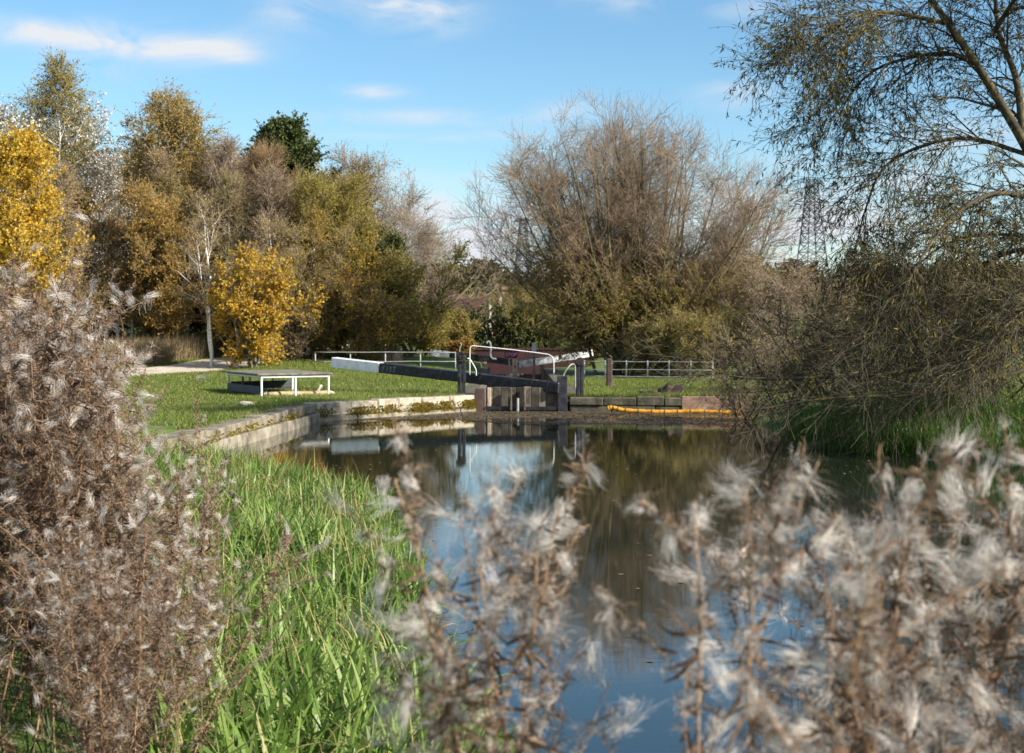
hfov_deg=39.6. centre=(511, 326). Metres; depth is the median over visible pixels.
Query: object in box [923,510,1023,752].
willowherb
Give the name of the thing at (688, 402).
brick wall
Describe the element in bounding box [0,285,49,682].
willowherb
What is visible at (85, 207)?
tree
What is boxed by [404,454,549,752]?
willowherb
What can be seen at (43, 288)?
shrub
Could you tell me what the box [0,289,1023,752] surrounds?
ground
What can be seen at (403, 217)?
tree
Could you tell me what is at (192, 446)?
willowherb
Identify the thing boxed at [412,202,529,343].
bare tree
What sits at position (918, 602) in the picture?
willowherb
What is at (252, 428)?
canal wall
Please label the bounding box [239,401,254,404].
stone
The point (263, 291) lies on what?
shrub
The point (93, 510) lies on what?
willowherb
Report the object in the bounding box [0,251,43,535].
willowherb
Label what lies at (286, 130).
oak tree
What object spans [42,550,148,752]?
willowherb
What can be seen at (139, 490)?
willowherb
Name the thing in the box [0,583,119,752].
willowherb
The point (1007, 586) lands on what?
willowherb
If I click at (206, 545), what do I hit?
willowherb
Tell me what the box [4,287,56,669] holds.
willowherb
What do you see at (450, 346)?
shrub
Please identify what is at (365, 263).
maple tree
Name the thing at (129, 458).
willowherb
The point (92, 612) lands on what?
willowherb
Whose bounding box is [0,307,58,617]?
willowherb
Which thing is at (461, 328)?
shrub
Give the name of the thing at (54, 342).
willowherb
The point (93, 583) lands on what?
willowherb
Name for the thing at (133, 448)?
willowherb
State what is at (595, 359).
shrub
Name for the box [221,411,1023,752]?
water
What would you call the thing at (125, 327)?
shrub
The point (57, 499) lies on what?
willowherb
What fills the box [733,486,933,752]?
willowherb
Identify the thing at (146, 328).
shrub
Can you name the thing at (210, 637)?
willowherb
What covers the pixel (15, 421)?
willowherb
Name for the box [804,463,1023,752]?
willowherb
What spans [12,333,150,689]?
willowherb
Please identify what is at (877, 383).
scrub bush
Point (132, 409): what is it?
willowherb
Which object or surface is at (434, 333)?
shrub
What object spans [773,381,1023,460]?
bank reeds
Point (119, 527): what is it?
willowherb
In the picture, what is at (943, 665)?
willowherb
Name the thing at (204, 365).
path
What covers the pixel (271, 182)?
birch tree
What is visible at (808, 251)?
pylon
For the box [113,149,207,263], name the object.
tree
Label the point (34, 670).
willowherb
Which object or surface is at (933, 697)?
willowherb
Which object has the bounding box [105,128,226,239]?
tree
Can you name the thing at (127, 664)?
willowherb
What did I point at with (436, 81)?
sky
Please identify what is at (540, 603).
willowherb
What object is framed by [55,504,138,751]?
willowherb
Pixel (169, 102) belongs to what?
birch tree
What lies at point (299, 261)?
willow tree
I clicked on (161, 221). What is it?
tree
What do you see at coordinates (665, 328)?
shrub
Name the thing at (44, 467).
willowherb
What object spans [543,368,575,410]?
chamber wall
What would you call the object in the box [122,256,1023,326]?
woodland
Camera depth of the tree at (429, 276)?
64.92 m
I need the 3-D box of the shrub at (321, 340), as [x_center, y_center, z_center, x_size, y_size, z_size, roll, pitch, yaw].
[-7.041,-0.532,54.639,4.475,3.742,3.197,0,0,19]
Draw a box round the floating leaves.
[323,411,904,690]
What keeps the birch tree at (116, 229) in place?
on the ground at (470, 367)
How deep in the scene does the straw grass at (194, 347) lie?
54.09 m
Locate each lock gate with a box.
[331,345,566,411]
[429,341,511,390]
[517,348,592,379]
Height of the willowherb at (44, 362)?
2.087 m
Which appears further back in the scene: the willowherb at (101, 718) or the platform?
the platform
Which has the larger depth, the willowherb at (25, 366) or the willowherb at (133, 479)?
the willowherb at (25, 366)
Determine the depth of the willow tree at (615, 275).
50.65 m
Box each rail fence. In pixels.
[315,352,455,369]
[584,360,712,378]
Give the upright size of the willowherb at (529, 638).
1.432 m
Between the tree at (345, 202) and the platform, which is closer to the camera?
the platform
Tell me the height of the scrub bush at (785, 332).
3.176 m
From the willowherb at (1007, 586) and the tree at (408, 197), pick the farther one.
the tree at (408, 197)
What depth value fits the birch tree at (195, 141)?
59.20 m
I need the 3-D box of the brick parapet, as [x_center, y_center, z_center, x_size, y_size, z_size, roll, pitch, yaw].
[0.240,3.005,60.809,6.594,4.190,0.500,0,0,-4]
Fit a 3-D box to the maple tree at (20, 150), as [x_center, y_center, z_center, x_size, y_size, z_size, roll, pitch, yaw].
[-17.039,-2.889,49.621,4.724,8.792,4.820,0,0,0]
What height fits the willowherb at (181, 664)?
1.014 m
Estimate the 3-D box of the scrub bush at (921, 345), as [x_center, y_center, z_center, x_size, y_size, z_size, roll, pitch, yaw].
[8.199,0.317,27.398,3.341,3.659,4.832,0,0,27]
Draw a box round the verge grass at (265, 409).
[175,391,748,428]
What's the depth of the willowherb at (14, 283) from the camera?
6.69 m
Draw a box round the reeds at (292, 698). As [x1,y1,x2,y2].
[74,426,529,752]
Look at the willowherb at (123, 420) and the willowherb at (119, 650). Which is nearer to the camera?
the willowherb at (119, 650)
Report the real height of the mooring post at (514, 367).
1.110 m
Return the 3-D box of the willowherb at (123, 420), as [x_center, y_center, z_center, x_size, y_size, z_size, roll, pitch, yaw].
[-1.972,0.845,6.487,0.690,1.964,0.718,3,-26,23]
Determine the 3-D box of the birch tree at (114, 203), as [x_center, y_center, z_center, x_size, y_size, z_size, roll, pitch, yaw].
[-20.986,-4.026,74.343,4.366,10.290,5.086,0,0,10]
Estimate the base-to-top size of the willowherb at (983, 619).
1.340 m
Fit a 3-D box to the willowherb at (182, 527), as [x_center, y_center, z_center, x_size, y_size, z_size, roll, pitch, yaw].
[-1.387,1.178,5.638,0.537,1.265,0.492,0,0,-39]
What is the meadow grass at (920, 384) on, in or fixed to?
on the ground at (470, 367)
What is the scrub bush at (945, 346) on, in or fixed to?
on the ground at (470, 367)
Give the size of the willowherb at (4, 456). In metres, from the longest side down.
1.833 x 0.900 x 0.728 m
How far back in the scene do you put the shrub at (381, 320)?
53.62 m
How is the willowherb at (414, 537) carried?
on the ground at (470, 367)
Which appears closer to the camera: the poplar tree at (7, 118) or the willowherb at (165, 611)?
the willowherb at (165, 611)
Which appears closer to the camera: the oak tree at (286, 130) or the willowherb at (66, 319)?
the willowherb at (66, 319)
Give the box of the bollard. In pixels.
[606,358,611,386]
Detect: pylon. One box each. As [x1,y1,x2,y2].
[512,219,530,280]
[795,178,829,280]
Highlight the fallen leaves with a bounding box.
[118,356,784,420]
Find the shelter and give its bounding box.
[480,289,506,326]
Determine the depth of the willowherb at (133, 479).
6.12 m
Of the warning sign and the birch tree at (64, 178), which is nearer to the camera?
the birch tree at (64, 178)
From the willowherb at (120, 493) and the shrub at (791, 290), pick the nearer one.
the willowherb at (120, 493)
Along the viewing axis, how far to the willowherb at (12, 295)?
7.08 m
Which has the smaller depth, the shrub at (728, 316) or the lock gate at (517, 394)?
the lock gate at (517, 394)
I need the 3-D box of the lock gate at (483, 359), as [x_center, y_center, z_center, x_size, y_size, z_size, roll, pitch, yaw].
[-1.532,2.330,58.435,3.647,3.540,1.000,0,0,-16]
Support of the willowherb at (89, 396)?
on the ground at (470, 367)
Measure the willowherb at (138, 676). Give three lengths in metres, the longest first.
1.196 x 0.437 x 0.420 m
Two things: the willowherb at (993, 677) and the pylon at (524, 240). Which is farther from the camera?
the pylon at (524, 240)
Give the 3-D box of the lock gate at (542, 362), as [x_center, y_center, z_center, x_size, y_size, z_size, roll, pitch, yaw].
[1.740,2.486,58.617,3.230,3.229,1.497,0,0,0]
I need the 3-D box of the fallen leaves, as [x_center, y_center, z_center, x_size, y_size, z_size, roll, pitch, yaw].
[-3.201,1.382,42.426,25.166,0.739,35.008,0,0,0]
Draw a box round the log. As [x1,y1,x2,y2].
[267,390,331,395]
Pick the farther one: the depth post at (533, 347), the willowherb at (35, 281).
the depth post at (533, 347)
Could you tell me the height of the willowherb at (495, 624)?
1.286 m
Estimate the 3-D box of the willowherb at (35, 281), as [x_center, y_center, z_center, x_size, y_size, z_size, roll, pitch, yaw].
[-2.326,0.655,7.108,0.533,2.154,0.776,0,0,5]
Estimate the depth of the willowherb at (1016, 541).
2.33 m
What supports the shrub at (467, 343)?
on the ground at (470, 367)
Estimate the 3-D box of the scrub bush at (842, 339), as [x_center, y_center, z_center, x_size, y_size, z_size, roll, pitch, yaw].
[9.014,0.504,35.634,3.311,3.211,3.935,0,0,-29]
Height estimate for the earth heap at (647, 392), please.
0.277 m
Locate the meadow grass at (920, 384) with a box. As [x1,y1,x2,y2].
[754,365,1023,416]
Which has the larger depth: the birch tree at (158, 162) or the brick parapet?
the brick parapet
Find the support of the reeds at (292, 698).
on the ground at (470, 367)
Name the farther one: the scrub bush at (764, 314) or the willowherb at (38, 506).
the scrub bush at (764, 314)
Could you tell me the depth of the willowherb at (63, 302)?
6.54 m
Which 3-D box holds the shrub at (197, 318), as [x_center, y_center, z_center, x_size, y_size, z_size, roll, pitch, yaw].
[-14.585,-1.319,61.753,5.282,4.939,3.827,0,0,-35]
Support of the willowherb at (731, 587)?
on the ground at (470, 367)
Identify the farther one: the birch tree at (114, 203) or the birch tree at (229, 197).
the birch tree at (114, 203)
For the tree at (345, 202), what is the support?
on the ground at (470, 367)
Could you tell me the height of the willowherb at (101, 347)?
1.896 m
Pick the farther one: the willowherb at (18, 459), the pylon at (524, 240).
the pylon at (524, 240)
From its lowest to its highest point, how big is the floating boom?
0.215 m
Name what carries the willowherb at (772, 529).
on the ground at (470, 367)
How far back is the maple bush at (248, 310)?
49.81 m
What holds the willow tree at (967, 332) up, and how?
on the ground at (470, 367)
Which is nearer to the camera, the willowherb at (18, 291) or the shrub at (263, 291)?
the willowherb at (18, 291)
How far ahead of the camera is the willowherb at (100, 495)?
5.78 m
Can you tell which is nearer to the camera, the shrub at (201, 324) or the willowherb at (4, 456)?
the willowherb at (4, 456)
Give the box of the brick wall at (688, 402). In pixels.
[682,392,750,410]
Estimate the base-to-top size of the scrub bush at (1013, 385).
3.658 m
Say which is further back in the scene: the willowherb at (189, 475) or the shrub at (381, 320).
the shrub at (381, 320)
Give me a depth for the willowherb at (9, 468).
6.87 m
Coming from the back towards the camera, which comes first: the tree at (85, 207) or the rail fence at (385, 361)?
the tree at (85, 207)
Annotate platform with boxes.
[222,369,332,395]
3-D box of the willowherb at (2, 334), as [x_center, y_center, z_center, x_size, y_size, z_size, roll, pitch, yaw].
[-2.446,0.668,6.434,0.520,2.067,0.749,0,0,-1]
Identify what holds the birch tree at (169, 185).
on the ground at (470, 367)
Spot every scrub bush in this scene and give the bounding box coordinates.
[675,321,808,420]
[697,299,873,430]
[713,297,880,391]
[743,281,930,420]
[772,289,939,390]
[779,263,1012,399]
[854,258,1015,406]
[889,292,1020,384]
[919,257,1023,406]
[973,277,1023,406]
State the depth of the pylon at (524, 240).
419.36 m
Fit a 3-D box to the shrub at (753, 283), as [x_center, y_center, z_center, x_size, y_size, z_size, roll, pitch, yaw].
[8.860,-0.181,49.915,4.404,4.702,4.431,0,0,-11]
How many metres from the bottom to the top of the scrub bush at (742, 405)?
2.653 m
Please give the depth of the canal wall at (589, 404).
35.06 m
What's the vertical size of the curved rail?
0.801 m
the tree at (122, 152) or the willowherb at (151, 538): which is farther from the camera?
the tree at (122, 152)
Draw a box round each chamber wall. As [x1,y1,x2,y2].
[457,368,490,402]
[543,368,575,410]
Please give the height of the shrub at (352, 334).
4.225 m
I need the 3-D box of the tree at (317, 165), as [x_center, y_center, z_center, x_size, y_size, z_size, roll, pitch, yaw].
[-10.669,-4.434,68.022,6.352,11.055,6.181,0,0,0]
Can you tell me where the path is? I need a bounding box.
[26,344,349,382]
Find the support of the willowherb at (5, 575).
on the ground at (470, 367)
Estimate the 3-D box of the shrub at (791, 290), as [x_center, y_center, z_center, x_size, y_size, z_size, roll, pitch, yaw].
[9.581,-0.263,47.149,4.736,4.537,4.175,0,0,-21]
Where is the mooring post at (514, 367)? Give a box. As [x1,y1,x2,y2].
[512,358,516,376]
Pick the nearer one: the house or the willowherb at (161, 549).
the willowherb at (161, 549)
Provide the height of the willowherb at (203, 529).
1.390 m
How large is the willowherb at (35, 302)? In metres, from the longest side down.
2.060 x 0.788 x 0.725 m
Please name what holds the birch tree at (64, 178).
on the ground at (470, 367)
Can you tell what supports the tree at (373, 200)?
on the ground at (470, 367)
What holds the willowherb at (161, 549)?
on the ground at (470, 367)
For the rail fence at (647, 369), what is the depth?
45.83 m
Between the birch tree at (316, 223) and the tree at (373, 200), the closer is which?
the birch tree at (316, 223)
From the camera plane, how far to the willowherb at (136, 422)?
6.51 m
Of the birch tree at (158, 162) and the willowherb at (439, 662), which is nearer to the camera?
the willowherb at (439, 662)
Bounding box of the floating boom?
[607,405,738,413]
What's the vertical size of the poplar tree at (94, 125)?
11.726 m
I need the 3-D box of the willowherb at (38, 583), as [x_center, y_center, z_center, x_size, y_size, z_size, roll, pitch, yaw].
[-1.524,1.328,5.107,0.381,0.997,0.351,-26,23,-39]
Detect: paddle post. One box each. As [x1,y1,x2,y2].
[455,343,466,393]
[575,357,583,396]
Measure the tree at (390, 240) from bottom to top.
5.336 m
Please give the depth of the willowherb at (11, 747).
4.79 m
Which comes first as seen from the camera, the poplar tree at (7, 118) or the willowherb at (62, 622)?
the willowherb at (62, 622)
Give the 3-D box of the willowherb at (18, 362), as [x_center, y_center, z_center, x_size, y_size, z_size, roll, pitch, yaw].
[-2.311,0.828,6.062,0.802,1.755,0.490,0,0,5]
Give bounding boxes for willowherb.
[0,249,156,721]
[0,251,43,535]
[0,259,64,580]
[0,262,161,714]
[0,269,56,606]
[0,275,39,399]
[0,278,161,675]
[0,283,127,692]
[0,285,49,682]
[0,295,157,750]
[0,299,91,620]
[0,305,27,636]
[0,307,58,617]
[0,308,69,675]
[0,308,116,705]
[0,309,139,638]
[0,309,163,633]
[0,310,37,470]
[0,312,57,620]
[0,312,143,752]
[0,324,64,600]
[0,328,56,502]
[0,334,80,727]
[0,350,193,696]
[0,384,106,738]
[0,394,88,737]
[0,396,179,712]
[0,403,37,627]
[0,442,34,730]
[0,487,138,752]
[0,517,98,750]
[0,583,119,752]
[0,633,22,752]
[1,243,112,633]
[1,257,51,534]
[1,267,102,621]
[1,306,111,656]
[4,211,143,697]
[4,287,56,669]
[5,279,112,655]
[5,304,163,723]
[9,266,144,675]
[12,257,185,724]
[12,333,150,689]
[12,548,114,752]
[17,379,184,700]
[26,528,159,752]
[27,333,189,735]
[32,560,133,752]
[35,584,147,752]
[42,526,155,752]
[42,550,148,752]
[44,352,154,675]
[45,441,172,719]
[48,407,180,696]
[50,538,121,752]
[55,366,187,749]
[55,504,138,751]
[65,585,173,752]
[67,312,155,553]
[68,540,184,751]
[68,598,168,752]
[73,471,226,752]
[78,392,164,734]
[78,504,175,748]
[95,422,173,655]
[96,408,168,642]
[108,583,182,742]
[111,461,249,751]
[111,543,210,752]
[113,437,203,703]
[115,518,237,752]
[117,574,203,752]
[123,471,225,730]
[124,389,210,661]
[125,457,218,737]
[140,374,223,638]
[152,436,270,727]
[153,468,279,705]
[157,529,247,752]
[158,443,239,685]
[158,511,332,752]
[175,553,225,729]
[308,405,506,752]
[337,541,523,752]
[357,514,638,752]
[386,566,525,752]
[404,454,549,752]
[412,483,582,752]
[494,430,612,752]
[581,462,829,752]
[683,438,840,752]
[684,502,936,752]
[696,445,911,752]
[701,420,1019,752]
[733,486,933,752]
[757,552,892,751]
[774,504,933,752]
[798,442,1023,752]
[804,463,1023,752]
[811,518,952,752]
[816,440,1007,752]
[845,420,1004,752]
[872,558,1022,752]
[914,414,1023,752]
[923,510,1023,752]
[928,473,1023,752]
[937,501,1023,752]
[937,518,1023,752]
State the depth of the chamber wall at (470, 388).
41.62 m
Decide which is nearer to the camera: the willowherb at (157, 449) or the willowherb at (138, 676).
the willowherb at (138, 676)
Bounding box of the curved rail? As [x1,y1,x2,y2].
[563,363,575,388]
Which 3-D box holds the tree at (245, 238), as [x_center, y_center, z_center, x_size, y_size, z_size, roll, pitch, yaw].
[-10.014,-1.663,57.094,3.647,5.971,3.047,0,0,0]
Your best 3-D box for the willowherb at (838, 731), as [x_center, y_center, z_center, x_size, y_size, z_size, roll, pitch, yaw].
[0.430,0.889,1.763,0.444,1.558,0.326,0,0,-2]
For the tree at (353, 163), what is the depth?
63.73 m
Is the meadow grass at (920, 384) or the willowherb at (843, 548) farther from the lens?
the meadow grass at (920, 384)
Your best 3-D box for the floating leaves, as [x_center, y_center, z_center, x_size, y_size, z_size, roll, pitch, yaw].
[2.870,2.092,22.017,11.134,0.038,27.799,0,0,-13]
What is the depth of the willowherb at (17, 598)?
5.42 m
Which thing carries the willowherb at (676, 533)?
on the ground at (470, 367)
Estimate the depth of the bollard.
40.92 m
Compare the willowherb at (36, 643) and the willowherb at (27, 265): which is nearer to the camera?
the willowherb at (36, 643)
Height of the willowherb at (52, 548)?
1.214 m
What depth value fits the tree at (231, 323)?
56.44 m
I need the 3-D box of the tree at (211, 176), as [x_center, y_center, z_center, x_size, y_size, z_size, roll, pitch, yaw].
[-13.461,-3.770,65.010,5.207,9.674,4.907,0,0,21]
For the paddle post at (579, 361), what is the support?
on the canal wall at (589, 404)
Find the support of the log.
on the ground at (470, 367)
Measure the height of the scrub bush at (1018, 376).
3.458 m
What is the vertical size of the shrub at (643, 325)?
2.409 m
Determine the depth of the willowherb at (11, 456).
6.01 m
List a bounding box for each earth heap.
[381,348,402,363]
[638,390,657,393]
[657,382,684,394]
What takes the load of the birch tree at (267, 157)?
on the ground at (470, 367)
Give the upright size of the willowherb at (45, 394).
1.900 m
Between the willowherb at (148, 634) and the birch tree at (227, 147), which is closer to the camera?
the willowherb at (148, 634)
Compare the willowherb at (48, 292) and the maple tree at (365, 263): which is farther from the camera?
the maple tree at (365, 263)
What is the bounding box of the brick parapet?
[441,348,594,386]
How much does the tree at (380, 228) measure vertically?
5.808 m
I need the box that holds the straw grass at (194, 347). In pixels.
[13,329,233,367]
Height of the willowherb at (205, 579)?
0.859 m
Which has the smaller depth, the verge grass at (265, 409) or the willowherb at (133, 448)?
the willowherb at (133, 448)
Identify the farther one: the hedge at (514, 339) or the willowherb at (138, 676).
the hedge at (514, 339)
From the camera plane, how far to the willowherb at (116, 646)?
5.07 m
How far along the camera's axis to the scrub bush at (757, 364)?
29.18 m
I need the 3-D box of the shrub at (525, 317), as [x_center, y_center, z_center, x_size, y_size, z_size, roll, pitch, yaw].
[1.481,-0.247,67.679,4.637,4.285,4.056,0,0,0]
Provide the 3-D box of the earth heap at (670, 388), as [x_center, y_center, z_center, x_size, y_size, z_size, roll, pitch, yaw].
[4.012,1.686,36.243,0.770,0.535,0.638,0,0,0]
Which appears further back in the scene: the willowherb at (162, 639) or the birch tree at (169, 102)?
the birch tree at (169, 102)
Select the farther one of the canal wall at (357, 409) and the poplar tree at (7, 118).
the poplar tree at (7, 118)
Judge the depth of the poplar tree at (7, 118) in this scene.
56.93 m
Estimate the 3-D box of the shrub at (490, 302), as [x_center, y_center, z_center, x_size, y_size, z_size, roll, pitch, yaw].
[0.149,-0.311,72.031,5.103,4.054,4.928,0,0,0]
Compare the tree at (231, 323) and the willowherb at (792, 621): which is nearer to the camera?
the willowherb at (792, 621)
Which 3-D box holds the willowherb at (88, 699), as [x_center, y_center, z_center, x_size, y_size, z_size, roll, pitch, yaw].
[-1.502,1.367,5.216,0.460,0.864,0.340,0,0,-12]
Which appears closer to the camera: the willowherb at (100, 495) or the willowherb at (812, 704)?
the willowherb at (812, 704)
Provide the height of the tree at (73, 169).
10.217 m
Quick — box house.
[443,286,524,336]
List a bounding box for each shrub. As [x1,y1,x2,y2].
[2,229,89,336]
[5,259,68,339]
[82,242,177,338]
[108,261,195,337]
[121,251,206,335]
[173,304,223,339]
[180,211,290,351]
[231,248,306,356]
[269,302,319,361]
[286,266,386,358]
[310,261,392,357]
[338,287,423,360]
[408,296,456,355]
[436,305,486,349]
[442,339,459,351]
[452,335,476,353]
[467,280,548,347]
[497,285,568,347]
[554,325,610,365]
[619,312,692,375]
[641,301,733,376]
[688,300,767,374]
[697,256,819,371]
[742,255,860,374]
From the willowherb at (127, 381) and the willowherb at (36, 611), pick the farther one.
the willowherb at (127, 381)
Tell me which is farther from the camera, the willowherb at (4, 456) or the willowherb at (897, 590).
the willowherb at (4, 456)
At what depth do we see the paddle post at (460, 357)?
35.97 m
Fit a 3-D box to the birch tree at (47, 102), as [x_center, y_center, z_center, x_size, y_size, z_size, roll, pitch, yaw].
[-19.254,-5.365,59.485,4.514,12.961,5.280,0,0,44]
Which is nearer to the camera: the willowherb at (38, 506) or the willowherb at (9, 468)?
the willowherb at (38, 506)
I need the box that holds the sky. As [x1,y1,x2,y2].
[0,0,1023,277]
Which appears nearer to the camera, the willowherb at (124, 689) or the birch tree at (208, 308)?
the willowherb at (124, 689)
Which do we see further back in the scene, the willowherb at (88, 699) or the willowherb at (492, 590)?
the willowherb at (88, 699)
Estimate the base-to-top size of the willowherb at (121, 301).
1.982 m
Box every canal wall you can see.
[143,403,319,454]
[303,395,477,420]
[570,396,681,411]
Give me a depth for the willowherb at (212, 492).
7.58 m
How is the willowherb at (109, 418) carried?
on the ground at (470, 367)
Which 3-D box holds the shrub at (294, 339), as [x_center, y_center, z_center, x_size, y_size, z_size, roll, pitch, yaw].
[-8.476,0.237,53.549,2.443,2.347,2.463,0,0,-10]
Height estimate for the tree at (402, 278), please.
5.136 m
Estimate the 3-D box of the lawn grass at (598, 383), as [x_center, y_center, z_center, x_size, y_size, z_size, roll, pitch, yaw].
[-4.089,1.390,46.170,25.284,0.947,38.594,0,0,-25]
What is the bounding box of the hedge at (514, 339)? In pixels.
[451,299,566,348]
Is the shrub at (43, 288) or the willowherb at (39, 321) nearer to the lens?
the willowherb at (39, 321)
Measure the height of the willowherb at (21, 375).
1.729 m
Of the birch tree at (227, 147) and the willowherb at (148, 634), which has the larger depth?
the birch tree at (227, 147)
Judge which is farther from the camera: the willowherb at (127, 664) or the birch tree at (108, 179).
the birch tree at (108, 179)
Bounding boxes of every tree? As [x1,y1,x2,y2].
[0,94,49,259]
[0,119,94,337]
[3,45,115,253]
[26,181,129,338]
[31,89,141,331]
[33,137,98,310]
[38,154,98,312]
[65,149,135,340]
[81,171,161,340]
[94,155,131,247]
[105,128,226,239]
[106,173,218,344]
[112,77,220,334]
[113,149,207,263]
[130,164,191,341]
[132,141,198,337]
[142,98,229,334]
[159,187,235,366]
[183,139,237,241]
[192,186,296,356]
[194,126,256,346]
[200,164,259,350]
[212,133,316,296]
[225,209,273,267]
[234,108,343,218]
[237,158,303,358]
[241,160,379,354]
[244,208,367,359]
[263,124,343,248]
[288,199,340,358]
[292,138,414,349]
[292,170,457,347]
[300,167,386,350]
[304,218,388,357]
[349,195,461,351]
[356,216,399,348]
[360,234,473,356]
[373,226,412,349]
[407,218,461,302]
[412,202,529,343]
[442,86,819,374]
[604,0,1023,461]
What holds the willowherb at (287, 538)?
on the ground at (470, 367)
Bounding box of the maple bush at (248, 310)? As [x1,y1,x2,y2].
[201,238,329,367]
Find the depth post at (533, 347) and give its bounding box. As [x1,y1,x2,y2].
[532,343,535,378]
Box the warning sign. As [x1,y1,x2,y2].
[505,352,517,375]
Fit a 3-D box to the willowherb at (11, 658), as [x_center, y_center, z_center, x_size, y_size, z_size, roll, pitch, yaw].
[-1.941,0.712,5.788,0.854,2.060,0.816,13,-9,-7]
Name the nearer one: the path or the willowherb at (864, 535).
the willowherb at (864, 535)
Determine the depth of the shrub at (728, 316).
49.19 m
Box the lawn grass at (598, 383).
[26,350,857,427]
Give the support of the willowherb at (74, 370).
on the ground at (470, 367)

